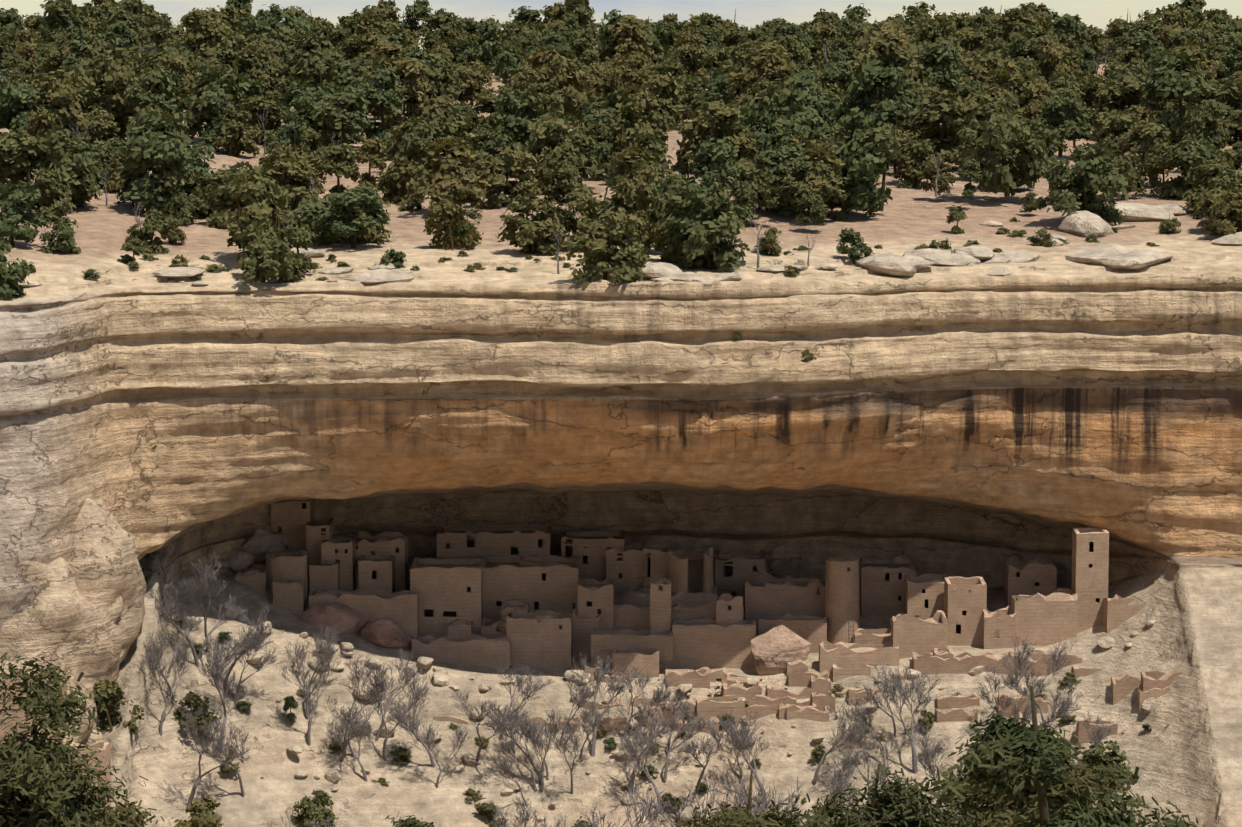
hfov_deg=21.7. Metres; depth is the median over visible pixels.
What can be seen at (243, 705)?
talus shrub
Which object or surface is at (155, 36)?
forest tree
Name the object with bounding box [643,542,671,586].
rooms
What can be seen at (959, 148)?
forest tree
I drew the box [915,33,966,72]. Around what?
forest tree
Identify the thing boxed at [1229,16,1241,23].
forest tree
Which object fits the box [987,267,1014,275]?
rock slab
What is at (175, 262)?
shrub
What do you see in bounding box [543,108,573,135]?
forest tree
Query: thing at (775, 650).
boulder
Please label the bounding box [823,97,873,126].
forest tree
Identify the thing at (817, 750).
talus juniper
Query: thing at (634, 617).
stone wall
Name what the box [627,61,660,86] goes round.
forest tree
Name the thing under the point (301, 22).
forest tree
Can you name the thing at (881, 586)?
house
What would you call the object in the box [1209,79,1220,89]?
forest tree
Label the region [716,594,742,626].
wall fragment
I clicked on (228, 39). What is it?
forest tree
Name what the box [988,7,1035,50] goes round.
forest tree
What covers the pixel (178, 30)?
forest tree
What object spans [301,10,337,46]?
forest tree
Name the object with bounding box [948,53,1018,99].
forest tree
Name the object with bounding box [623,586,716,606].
terrace kiva
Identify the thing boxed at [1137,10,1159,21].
forest tree
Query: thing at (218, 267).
shrub
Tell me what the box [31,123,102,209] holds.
forest tree
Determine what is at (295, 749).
rubble
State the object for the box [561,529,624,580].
rooms
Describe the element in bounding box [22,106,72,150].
forest tree
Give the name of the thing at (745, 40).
forest tree
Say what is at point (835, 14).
forest tree
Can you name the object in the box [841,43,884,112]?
forest tree
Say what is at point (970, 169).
forest tree
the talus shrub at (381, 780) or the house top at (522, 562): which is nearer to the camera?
the talus shrub at (381, 780)
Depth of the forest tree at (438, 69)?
423.31 m
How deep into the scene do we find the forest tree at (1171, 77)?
380.26 m
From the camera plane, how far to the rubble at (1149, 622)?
301.00 m
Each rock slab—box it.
[17,280,41,286]
[152,267,204,277]
[192,281,208,285]
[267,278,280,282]
[291,247,324,257]
[318,267,353,273]
[342,269,414,282]
[360,275,389,283]
[367,262,395,269]
[640,262,682,278]
[652,278,673,281]
[658,272,719,281]
[713,273,741,280]
[750,247,766,252]
[756,265,785,271]
[788,265,807,270]
[813,263,837,269]
[855,253,916,276]
[902,248,980,265]
[903,255,924,269]
[913,260,933,268]
[957,246,993,260]
[979,221,1003,226]
[981,251,1039,263]
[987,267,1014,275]
[1035,235,1066,240]
[1036,238,1065,245]
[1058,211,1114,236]
[1065,244,1133,265]
[1102,249,1172,268]
[1104,202,1175,221]
[1112,224,1134,228]
[1157,204,1187,215]
[1199,215,1241,225]
[1210,232,1241,245]
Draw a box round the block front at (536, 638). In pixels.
[506,609,571,667]
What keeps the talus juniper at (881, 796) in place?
on the cliff terrain
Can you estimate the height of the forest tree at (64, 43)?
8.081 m
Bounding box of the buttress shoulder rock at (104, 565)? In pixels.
[67,498,146,675]
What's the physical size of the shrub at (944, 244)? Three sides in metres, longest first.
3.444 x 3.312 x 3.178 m
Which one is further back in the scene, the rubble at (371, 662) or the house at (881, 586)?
the house at (881, 586)
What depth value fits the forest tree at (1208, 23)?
578.71 m
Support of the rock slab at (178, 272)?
on the cliff terrain
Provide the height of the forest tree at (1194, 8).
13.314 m
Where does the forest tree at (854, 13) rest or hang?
on the cliff terrain
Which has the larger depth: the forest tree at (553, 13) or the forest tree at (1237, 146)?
the forest tree at (553, 13)
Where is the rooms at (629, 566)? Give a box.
[606,542,645,600]
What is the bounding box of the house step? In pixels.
[309,560,339,594]
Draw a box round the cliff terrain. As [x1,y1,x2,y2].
[0,50,1241,826]
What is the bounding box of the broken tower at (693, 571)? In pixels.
[668,547,713,595]
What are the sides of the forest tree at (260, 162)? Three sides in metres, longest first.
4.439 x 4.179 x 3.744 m
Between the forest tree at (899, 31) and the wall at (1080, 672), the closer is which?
the wall at (1080, 672)
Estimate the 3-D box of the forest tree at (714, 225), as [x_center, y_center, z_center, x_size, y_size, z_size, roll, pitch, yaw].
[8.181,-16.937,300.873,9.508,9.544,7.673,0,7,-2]
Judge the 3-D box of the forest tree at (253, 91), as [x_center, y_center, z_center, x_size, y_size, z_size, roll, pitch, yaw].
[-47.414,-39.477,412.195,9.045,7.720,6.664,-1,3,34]
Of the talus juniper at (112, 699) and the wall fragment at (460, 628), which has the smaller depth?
the talus juniper at (112, 699)
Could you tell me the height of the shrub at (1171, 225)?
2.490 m
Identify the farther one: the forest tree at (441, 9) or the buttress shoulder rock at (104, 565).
the forest tree at (441, 9)
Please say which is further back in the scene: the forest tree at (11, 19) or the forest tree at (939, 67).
the forest tree at (11, 19)
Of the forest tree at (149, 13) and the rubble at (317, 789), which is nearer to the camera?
the rubble at (317, 789)
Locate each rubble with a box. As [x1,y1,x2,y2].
[235,698,251,705]
[246,656,262,663]
[259,618,271,632]
[287,745,301,753]
[295,769,308,777]
[297,687,306,696]
[299,632,308,638]
[306,657,329,671]
[312,787,323,792]
[323,675,332,682]
[325,769,340,782]
[330,662,344,670]
[340,642,353,651]
[342,650,353,655]
[352,687,383,700]
[366,656,382,666]
[373,726,396,736]
[416,655,433,668]
[418,728,442,743]
[433,672,450,685]
[435,668,447,674]
[449,685,459,690]
[452,766,464,772]
[462,754,481,764]
[469,706,485,719]
[474,799,493,807]
[478,684,488,690]
[499,678,515,684]
[500,788,513,795]
[503,778,522,790]
[563,670,574,679]
[571,669,589,683]
[621,792,637,803]
[622,781,629,786]
[627,719,637,727]
[677,806,694,820]
[678,684,692,693]
[743,678,756,687]
[812,735,823,741]
[867,702,876,709]
[880,731,894,740]
[907,668,921,678]
[968,666,983,674]
[986,711,993,716]
[1095,637,1114,647]
[1131,631,1137,635]
[1142,697,1155,711]
[1145,620,1155,625]
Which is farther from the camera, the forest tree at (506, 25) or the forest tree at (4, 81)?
the forest tree at (506, 25)
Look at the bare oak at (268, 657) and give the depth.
294.11 m
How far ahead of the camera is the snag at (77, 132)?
351.15 m
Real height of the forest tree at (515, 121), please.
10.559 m
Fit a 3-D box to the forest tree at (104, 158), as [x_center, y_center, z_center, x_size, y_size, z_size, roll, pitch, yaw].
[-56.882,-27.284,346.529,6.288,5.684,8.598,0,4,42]
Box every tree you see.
[0,8,9,24]
[0,8,26,42]
[0,37,21,67]
[0,63,14,86]
[0,76,9,87]
[0,83,70,137]
[0,130,75,208]
[0,180,51,246]
[0,237,35,299]
[0,652,163,826]
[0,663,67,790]
[2,76,42,127]
[4,72,49,92]
[8,24,43,62]
[9,59,37,80]
[13,12,55,49]
[21,69,89,138]
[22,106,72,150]
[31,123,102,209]
[32,167,75,221]
[33,42,57,63]
[36,0,101,48]
[36,45,76,75]
[36,60,118,118]
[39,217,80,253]
[40,0,89,21]
[42,39,76,65]
[54,152,100,209]
[56,16,98,36]
[58,40,113,77]
[60,30,136,71]
[66,132,116,169]
[67,110,102,151]
[67,134,111,188]
[74,2,93,16]
[74,112,119,148]
[81,93,128,140]
[88,48,146,138]
[89,0,118,34]
[94,23,111,36]
[98,19,111,36]
[100,150,128,192]
[102,800,163,826]
[103,0,146,48]
[103,137,127,164]
[106,20,140,64]
[111,105,180,149]
[115,160,199,216]
[119,111,201,221]
[120,21,138,38]
[120,47,148,71]
[120,68,161,127]
[122,68,176,114]
[124,18,175,54]
[124,110,161,169]
[125,208,175,254]
[132,28,200,82]
[135,3,160,41]
[141,52,199,104]
[141,63,188,120]
[157,13,174,26]
[159,36,182,49]
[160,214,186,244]
[162,191,195,225]
[166,138,241,197]
[169,22,203,64]
[174,98,195,123]
[177,7,233,60]
[182,59,251,142]
[188,170,234,215]
[191,157,282,228]
[193,43,237,71]
[197,40,215,60]
[198,117,225,148]
[200,60,237,83]
[209,4,247,48]
[209,77,225,90]
[209,105,264,158]
[210,27,246,66]
[214,75,284,127]
[217,172,290,256]
[221,182,248,211]
[226,0,252,28]
[231,42,284,94]
[233,12,311,92]
[233,44,279,94]
[234,22,284,39]
[235,211,312,283]
[237,145,325,203]
[240,94,304,142]
[243,3,296,39]
[258,157,274,180]
[260,76,294,111]
[261,133,326,185]
[262,114,308,156]
[268,178,278,186]
[274,186,317,230]
[277,30,337,109]
[278,214,316,271]
[279,16,320,38]
[281,66,357,133]
[282,6,307,25]
[292,93,367,143]
[296,121,322,151]
[296,195,352,248]
[297,97,340,138]
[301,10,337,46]
[307,186,390,247]
[308,89,374,156]
[309,48,349,88]
[314,143,361,201]
[315,145,328,157]
[327,12,360,50]
[333,23,354,47]
[333,53,396,117]
[335,186,394,243]
[336,33,369,56]
[338,55,357,62]
[339,29,400,60]
[340,26,362,41]
[352,137,387,189]
[354,5,398,38]
[354,65,406,155]
[355,10,385,38]
[357,39,407,63]
[357,55,409,126]
[371,0,402,31]
[375,154,426,205]
[375,177,393,199]
[381,27,416,49]
[383,96,476,174]
[383,137,394,160]
[384,57,430,130]
[385,811,434,826]
[394,116,456,169]
[395,39,460,109]
[397,137,491,207]
[398,0,434,44]
[398,120,433,178]
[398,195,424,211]
[399,47,450,65]
[401,43,411,57]
[403,27,420,47]
[419,10,468,50]
[422,198,480,249]
[431,39,449,53]
[433,8,454,30]
[433,30,480,62]
[438,76,463,103]
[445,29,470,42]
[446,52,494,105]
[449,39,485,77]
[452,36,467,62]
[452,97,477,136]
[453,205,483,244]
[461,17,474,31]
[462,18,488,40]
[462,166,480,182]
[463,32,480,40]
[464,124,498,160]
[467,91,500,127]
[468,59,493,85]
[470,150,493,169]
[471,145,541,209]
[475,15,495,31]
[476,18,501,72]
[476,128,521,161]
[486,89,543,139]
[487,86,568,164]
[490,46,534,80]
[491,20,515,59]
[492,33,506,55]
[493,50,520,85]
[494,40,526,76]
[494,195,573,255]
[496,62,531,95]
[501,72,520,95]
[502,12,550,44]
[505,22,547,53]
[506,37,527,51]
[508,6,548,24]
[511,67,536,90]
[511,73,568,113]
[515,113,605,194]
[523,45,591,121]
[525,31,575,60]
[533,2,567,27]
[537,0,598,45]
[539,156,585,202]
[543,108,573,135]
[548,20,564,34]
[549,179,602,250]
[550,136,586,183]
[560,33,599,69]
[560,207,648,287]
[564,108,617,166]
[566,123,581,141]
[571,94,614,127]
[575,172,661,225]
[577,16,602,44]
[577,55,617,111]
[581,62,610,86]
[588,83,666,151]
[589,141,613,178]
[593,33,604,49]
[595,15,654,65]
[597,23,603,39]
[597,109,616,121]
[598,9,644,52]
[601,91,668,142]
[604,145,672,190]
[604,152,623,180]
[606,38,651,65]
[606,55,628,90]
[609,91,675,176]
[610,52,653,85]
[610,132,673,178]
[615,161,658,245]
[620,205,654,251]
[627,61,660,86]
[629,15,648,33]
[638,21,669,64]
[642,54,658,76]
[647,57,692,113]
[647,71,683,161]
[649,22,666,42]
[649,35,708,80]
[649,221,705,269]
[650,176,693,217]
[651,161,730,223]
[652,20,679,49]
[657,182,759,272]
[660,770,802,826]
[662,13,677,44]
[663,12,727,55]
[665,15,722,58]
[668,149,693,177]
[672,100,759,167]
[677,94,691,117]
[679,34,719,71]
[680,73,711,122]
[680,78,708,95]
[684,121,742,162]
[689,139,741,207]
[692,14,725,35]
[692,56,738,111]
[693,26,729,58]
[698,46,733,80]
[713,158,778,216]
[718,27,756,50]
[719,42,753,88]
[722,10,753,31]
[725,46,798,105]
[726,86,790,127]
[728,122,758,181]
[730,143,809,215]
[731,36,764,49]
[732,25,747,30]
[736,103,779,173]
[737,29,753,46]
[737,40,787,122]
[740,79,828,148]
[749,25,773,44]
[752,35,772,48]
[752,77,776,108]
[762,18,789,40]
[764,143,843,213]
[766,21,815,61]
[770,44,793,79]
[770,66,842,118]
[775,129,806,149]
[776,33,783,41]
[776,34,812,62]
[776,146,850,211]
[779,156,819,213]
[782,763,997,826]
[784,23,813,69]
[790,64,803,74]
[790,134,826,147]
[792,191,828,224]
[794,68,821,87]
[797,71,848,121]
[801,8,841,61]
[804,22,838,70]
[809,793,864,826]
[812,121,852,143]
[813,69,830,83]
[815,23,838,70]
[817,61,859,99]
[817,107,884,204]
[821,46,857,80]
[822,35,856,76]
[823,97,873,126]
[827,166,871,214]
[830,12,840,23]
[835,18,856,39]
[837,124,899,214]
[838,59,919,148]
[839,3,882,35]
[840,29,917,88]
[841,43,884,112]
[846,21,880,41]
[860,22,916,67]
[864,17,917,45]
[875,84,912,106]
[881,114,919,171]
[882,13,909,23]
[887,136,940,188]
[891,1,937,24]
[892,86,982,168]
[896,64,934,107]
[900,20,921,41]
[910,106,935,133]
[911,15,960,47]
[912,17,949,43]
[913,40,926,58]
[914,41,963,110]
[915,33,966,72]
[917,27,942,45]
[920,156,957,196]
[928,686,1181,826]
[931,78,957,97]
[933,12,961,39]
[937,769,1018,826]
[938,10,967,36]
[940,772,1009,826]
[942,101,977,130]
[943,58,974,88]
[948,27,986,58]
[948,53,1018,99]
[951,95,1065,196]
[953,143,1013,163]
[957,9,972,24]
[958,79,989,102]
[958,159,981,199]
[961,16,995,50]
[964,725,1149,826]
[966,89,1013,115]
[969,13,992,50]
[973,42,1016,83]
[975,6,994,16]
[976,100,1009,121]
[979,143,1041,190]
[984,65,1038,112]
[985,5,1001,37]
[985,83,1023,118]
[987,753,1148,826]
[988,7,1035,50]
[988,13,1006,37]
[989,22,1008,53]
[1006,27,1070,81]
[1006,115,1030,145]
[1007,61,1041,87]
[1012,71,1053,97]
[1012,78,1065,119]
[1018,2,1052,30]
[1019,68,1092,136]
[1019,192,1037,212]
[1021,95,1053,126]
[1025,8,1038,16]
[1027,119,1061,166]
[1028,13,1049,34]
[1030,41,1089,89]
[1032,35,1063,80]
[1034,142,1129,225]
[1036,88,1087,156]
[1046,127,1067,152]
[1047,8,1057,34]
[1048,13,1090,44]
[1061,66,1107,129]
[1064,38,1079,55]
[1065,108,1096,147]
[1066,14,1086,24]
[1066,46,1100,69]
[1075,26,1106,63]
[1075,58,1097,78]
[1088,109,1159,159]
[1089,74,1154,124]
[1092,77,1111,108]
[1092,129,1128,151]
[1093,46,1110,63]
[1095,101,1120,130]
[1098,70,1115,79]
[1099,34,1122,60]
[1099,139,1152,196]
[1102,46,1149,78]
[1103,26,1164,75]
[1104,13,1136,56]
[1104,70,1136,102]
[1106,16,1121,56]
[1111,56,1130,66]
[1112,64,1148,107]
[1124,14,1155,39]
[1124,122,1172,186]
[1129,99,1192,154]
[1135,64,1151,81]
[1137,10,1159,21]
[1137,20,1161,33]
[1139,50,1211,146]
[1139,811,1198,826]
[1144,145,1172,188]
[1146,25,1213,73]
[1147,18,1162,23]
[1147,41,1162,51]
[1149,135,1211,200]
[1151,3,1202,47]
[1152,45,1181,65]
[1166,95,1199,126]
[1170,45,1220,84]
[1175,0,1208,22]
[1181,156,1240,211]
[1183,31,1216,62]
[1184,58,1214,81]
[1184,99,1232,154]
[1185,99,1234,148]
[1189,79,1241,143]
[1190,204,1201,218]
[1195,169,1241,235]
[1198,19,1226,32]
[1199,25,1215,33]
[1199,144,1224,164]
[1201,188,1241,235]
[1204,8,1231,20]
[1206,49,1236,86]
[1207,27,1238,47]
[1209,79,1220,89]
[1210,14,1241,33]
[1211,44,1240,72]
[1215,76,1237,116]
[1219,148,1241,171]
[1224,36,1241,77]
[1228,140,1241,159]
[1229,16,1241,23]
[1229,71,1240,84]
[1234,71,1241,94]
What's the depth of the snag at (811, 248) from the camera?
304.43 m
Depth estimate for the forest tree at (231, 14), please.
567.34 m
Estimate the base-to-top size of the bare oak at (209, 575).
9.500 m
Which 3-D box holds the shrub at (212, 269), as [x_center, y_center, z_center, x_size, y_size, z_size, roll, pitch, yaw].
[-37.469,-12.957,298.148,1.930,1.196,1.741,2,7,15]
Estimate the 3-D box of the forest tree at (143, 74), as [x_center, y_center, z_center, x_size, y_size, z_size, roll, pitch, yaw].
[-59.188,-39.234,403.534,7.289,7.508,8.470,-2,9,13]
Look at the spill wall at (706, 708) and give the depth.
300.22 m
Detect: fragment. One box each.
[273,578,305,614]
[375,602,403,630]
[448,619,472,637]
[481,617,506,637]
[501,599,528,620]
[572,608,600,658]
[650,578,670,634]
[709,668,726,683]
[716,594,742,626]
[727,674,747,683]
[744,620,757,636]
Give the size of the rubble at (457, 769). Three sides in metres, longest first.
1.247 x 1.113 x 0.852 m
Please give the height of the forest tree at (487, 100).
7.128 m
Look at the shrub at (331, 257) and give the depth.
302.99 m
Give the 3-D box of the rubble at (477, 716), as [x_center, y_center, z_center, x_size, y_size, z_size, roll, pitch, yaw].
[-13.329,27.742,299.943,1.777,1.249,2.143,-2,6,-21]
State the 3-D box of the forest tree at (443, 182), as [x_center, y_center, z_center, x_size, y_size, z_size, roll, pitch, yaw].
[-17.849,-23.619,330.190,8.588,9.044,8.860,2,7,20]
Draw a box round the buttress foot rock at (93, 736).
[81,730,102,744]
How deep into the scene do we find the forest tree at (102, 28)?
570.49 m
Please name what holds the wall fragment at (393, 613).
on the cliff terrain
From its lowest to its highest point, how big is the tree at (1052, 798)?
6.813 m
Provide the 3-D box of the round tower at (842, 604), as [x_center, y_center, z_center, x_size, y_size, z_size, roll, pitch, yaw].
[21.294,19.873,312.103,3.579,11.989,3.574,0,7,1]
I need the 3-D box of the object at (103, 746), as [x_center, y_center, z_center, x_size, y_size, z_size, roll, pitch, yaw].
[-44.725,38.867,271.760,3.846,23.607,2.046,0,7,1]
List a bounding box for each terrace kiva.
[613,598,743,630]
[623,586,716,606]
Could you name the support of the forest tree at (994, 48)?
on the cliff terrain
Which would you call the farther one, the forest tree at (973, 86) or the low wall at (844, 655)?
the forest tree at (973, 86)
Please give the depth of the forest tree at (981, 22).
580.64 m
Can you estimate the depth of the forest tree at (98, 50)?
425.42 m
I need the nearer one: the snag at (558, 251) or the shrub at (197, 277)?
the shrub at (197, 277)
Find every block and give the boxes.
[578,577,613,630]
[1103,594,1144,632]
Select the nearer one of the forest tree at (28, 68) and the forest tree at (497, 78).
the forest tree at (28, 68)
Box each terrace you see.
[433,713,579,731]
[580,697,725,714]
[767,684,883,699]
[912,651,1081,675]
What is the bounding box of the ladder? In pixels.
[848,623,853,642]
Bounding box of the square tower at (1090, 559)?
[1071,527,1108,632]
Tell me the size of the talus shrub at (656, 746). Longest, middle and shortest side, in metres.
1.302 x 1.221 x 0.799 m
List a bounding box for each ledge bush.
[733,332,741,339]
[800,349,815,362]
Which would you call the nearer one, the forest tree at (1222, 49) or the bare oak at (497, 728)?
the bare oak at (497, 728)
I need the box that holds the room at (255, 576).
[235,564,267,593]
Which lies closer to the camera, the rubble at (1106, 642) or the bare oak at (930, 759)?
the bare oak at (930, 759)
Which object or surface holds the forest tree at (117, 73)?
on the cliff terrain
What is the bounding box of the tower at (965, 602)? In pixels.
[944,576,986,645]
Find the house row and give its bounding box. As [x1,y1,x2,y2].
[436,523,551,558]
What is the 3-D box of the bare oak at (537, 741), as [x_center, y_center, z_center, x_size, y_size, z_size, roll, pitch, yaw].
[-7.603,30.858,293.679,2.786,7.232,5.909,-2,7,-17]
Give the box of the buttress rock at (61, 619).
[0,556,126,742]
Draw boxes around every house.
[271,499,314,550]
[306,518,333,586]
[321,535,355,591]
[354,531,407,591]
[358,555,394,592]
[483,555,579,620]
[859,556,915,616]
[904,573,945,617]
[1004,556,1056,605]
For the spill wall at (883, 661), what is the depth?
303.82 m
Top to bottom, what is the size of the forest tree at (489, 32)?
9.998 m
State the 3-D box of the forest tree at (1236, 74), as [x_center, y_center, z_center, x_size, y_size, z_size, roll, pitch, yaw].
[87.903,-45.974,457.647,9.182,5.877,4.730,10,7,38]
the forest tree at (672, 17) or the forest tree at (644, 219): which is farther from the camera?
the forest tree at (672, 17)
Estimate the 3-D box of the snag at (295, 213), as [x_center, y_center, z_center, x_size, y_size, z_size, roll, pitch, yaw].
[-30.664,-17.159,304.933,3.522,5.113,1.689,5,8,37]
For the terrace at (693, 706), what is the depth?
301.07 m
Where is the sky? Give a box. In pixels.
[0,0,1241,48]
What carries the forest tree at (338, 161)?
on the cliff terrain
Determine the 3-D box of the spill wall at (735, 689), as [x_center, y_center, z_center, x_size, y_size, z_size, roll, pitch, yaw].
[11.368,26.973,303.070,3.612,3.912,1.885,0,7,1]
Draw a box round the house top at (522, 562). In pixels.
[519,555,578,608]
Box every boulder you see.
[227,548,253,573]
[239,530,282,560]
[297,602,367,634]
[361,618,411,648]
[602,694,616,703]
[638,689,653,703]
[750,625,810,674]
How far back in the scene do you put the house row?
321.26 m
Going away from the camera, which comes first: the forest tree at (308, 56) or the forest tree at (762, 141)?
the forest tree at (762, 141)
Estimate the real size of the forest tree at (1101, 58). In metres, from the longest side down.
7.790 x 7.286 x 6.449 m
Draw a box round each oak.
[134,635,196,735]
[137,630,174,701]
[145,578,199,666]
[150,532,186,622]
[167,605,201,673]
[171,551,226,651]
[177,703,251,806]
[191,721,244,794]
[192,632,243,750]
[198,594,241,658]
[216,619,273,686]
[221,604,276,689]
[234,639,285,704]
[266,811,337,826]
[278,638,341,745]
[304,624,346,716]
[322,693,365,761]
[325,702,376,781]
[336,701,368,756]
[338,653,399,757]
[354,663,436,760]
[375,648,422,740]
[384,696,434,767]
[409,720,471,787]
[450,689,512,765]
[480,697,543,785]
[490,790,539,826]
[491,658,552,738]
[492,734,536,791]
[496,756,527,805]
[518,708,570,779]
[524,720,555,792]
[525,784,669,826]
[532,813,569,826]
[540,719,594,793]
[559,670,599,742]
[567,653,646,756]
[578,699,606,759]
[607,722,667,814]
[616,694,686,791]
[619,664,676,738]
[635,796,674,826]
[653,779,725,826]
[654,685,688,750]
[663,694,715,780]
[679,715,735,792]
[714,776,811,826]
[716,710,769,802]
[718,718,749,777]
[723,779,775,816]
[813,696,868,783]
[818,752,896,813]
[821,766,858,800]
[833,739,889,787]
[844,696,885,775]
[855,661,895,736]
[872,665,944,773]
[905,722,951,808]
[971,665,1002,723]
[998,635,1072,722]
[998,660,1048,728]
[1006,695,1059,733]
[1017,668,1049,722]
[1038,676,1081,729]
[1077,713,1117,764]
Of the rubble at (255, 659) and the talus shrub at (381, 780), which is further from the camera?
the rubble at (255, 659)
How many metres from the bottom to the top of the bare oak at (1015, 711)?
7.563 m
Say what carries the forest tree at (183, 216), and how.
on the cliff terrain
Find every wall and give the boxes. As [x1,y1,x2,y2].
[309,588,418,638]
[410,557,483,637]
[412,633,509,668]
[585,660,601,675]
[588,672,620,682]
[591,628,672,671]
[597,713,626,735]
[612,648,658,677]
[632,692,658,707]
[641,704,682,725]
[665,667,709,688]
[672,618,755,668]
[675,715,718,734]
[697,695,744,722]
[723,681,761,702]
[745,703,778,720]
[748,695,795,708]
[757,613,826,652]
[779,700,816,719]
[786,704,828,721]
[787,660,807,677]
[788,670,827,686]
[811,676,830,691]
[812,691,835,712]
[819,641,898,672]
[832,664,870,681]
[848,687,871,705]
[854,628,890,643]
[867,658,889,665]
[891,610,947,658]
[892,672,909,679]
[933,648,953,658]
[935,708,977,722]
[937,694,979,709]
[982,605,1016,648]
[997,703,1019,717]
[998,694,1047,712]
[1009,649,1053,660]
[1011,588,1077,645]
[1072,666,1103,677]
[1076,720,1117,743]
[1111,672,1140,704]
[1137,683,1170,714]
[1140,671,1182,691]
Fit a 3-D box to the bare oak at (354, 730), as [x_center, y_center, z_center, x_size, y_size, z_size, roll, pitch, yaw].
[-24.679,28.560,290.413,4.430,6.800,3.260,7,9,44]
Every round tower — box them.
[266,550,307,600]
[825,556,859,643]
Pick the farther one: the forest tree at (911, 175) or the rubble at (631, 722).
the forest tree at (911, 175)
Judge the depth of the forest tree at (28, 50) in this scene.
509.83 m
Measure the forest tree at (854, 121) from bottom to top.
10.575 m
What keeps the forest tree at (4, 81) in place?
on the cliff terrain
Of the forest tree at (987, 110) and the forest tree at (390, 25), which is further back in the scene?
the forest tree at (390, 25)
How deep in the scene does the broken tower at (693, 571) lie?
315.91 m
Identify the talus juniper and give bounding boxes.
[92,679,147,733]
[173,691,221,735]
[174,795,223,826]
[283,695,299,721]
[291,793,338,826]
[390,746,412,765]
[475,802,504,826]
[571,820,591,826]
[661,792,680,813]
[811,744,826,760]
[863,787,907,818]
[917,710,934,732]
[955,812,984,826]
[1076,737,1132,788]
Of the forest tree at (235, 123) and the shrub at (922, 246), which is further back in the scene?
the forest tree at (235, 123)
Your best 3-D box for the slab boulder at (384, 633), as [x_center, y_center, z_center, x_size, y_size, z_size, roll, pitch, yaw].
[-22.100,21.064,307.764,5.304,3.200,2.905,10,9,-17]
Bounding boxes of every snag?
[68,124,88,139]
[99,168,110,205]
[132,202,143,227]
[256,108,271,154]
[282,206,309,218]
[301,170,317,191]
[550,230,563,273]
[604,160,621,199]
[745,214,770,267]
[806,231,818,265]
[933,156,943,195]
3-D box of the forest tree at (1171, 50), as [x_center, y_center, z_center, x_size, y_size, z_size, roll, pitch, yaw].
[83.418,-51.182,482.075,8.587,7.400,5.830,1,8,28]
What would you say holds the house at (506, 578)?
on the cliff terrain
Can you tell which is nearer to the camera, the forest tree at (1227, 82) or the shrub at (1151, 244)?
the shrub at (1151, 244)
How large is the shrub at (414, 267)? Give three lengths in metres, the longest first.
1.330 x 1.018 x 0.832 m
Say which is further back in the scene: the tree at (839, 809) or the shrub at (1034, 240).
the shrub at (1034, 240)
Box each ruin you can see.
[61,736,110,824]
[744,572,824,621]
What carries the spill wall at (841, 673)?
on the cliff terrain
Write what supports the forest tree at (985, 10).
on the cliff terrain
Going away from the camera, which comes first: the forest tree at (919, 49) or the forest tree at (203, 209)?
the forest tree at (203, 209)
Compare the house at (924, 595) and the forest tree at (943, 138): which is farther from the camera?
the forest tree at (943, 138)
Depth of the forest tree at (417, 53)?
476.24 m
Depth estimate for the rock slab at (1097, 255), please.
309.98 m
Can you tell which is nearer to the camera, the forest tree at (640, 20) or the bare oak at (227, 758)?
the bare oak at (227, 758)
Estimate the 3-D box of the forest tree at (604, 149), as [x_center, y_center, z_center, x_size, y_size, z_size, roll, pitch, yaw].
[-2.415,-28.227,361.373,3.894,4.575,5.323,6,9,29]
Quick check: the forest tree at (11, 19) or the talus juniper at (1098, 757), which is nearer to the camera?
the talus juniper at (1098, 757)
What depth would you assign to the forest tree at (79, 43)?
447.20 m
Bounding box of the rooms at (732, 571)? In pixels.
[714,552,764,604]
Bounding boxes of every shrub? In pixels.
[82,269,99,279]
[117,254,135,263]
[120,237,145,268]
[139,254,158,260]
[144,574,153,583]
[169,254,188,266]
[176,615,188,628]
[190,274,201,279]
[194,643,201,654]
[199,255,209,259]
[205,264,226,270]
[205,266,221,272]
[217,631,232,642]
[217,760,240,773]
[236,701,251,713]
[315,277,328,280]
[317,790,331,800]
[326,254,336,262]
[329,742,342,753]
[336,261,350,267]
[371,777,389,786]
[374,245,406,268]
[410,266,419,270]
[437,257,452,262]
[448,723,457,729]
[457,250,468,256]
[463,267,474,271]
[463,788,485,802]
[467,262,485,269]
[474,736,489,748]
[504,267,518,272]
[550,255,563,260]
[563,262,570,267]
[593,724,608,736]
[603,737,616,748]
[640,764,659,776]
[649,744,659,750]
[678,731,685,738]
[695,782,709,791]
[715,715,731,725]
[750,758,761,768]
[758,228,781,254]
[781,265,800,277]
[792,245,810,249]
[830,683,844,697]
[833,212,848,220]
[836,228,873,263]
[861,723,871,733]
[874,245,882,248]
[914,244,931,249]
[918,748,935,760]
[928,238,956,253]
[946,205,967,233]
[967,240,979,244]
[992,248,1003,252]
[996,227,1010,234]
[1006,231,1026,237]
[1007,230,1023,236]
[1009,217,1020,221]
[1026,227,1055,246]
[1058,676,1077,685]
[1058,713,1076,722]
[1064,672,1083,682]
[1085,234,1100,242]
[1130,775,1139,780]
[1142,724,1151,730]
[1146,242,1159,246]
[1157,216,1180,233]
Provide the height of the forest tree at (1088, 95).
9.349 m
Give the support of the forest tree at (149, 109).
on the cliff terrain
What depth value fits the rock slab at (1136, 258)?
307.36 m

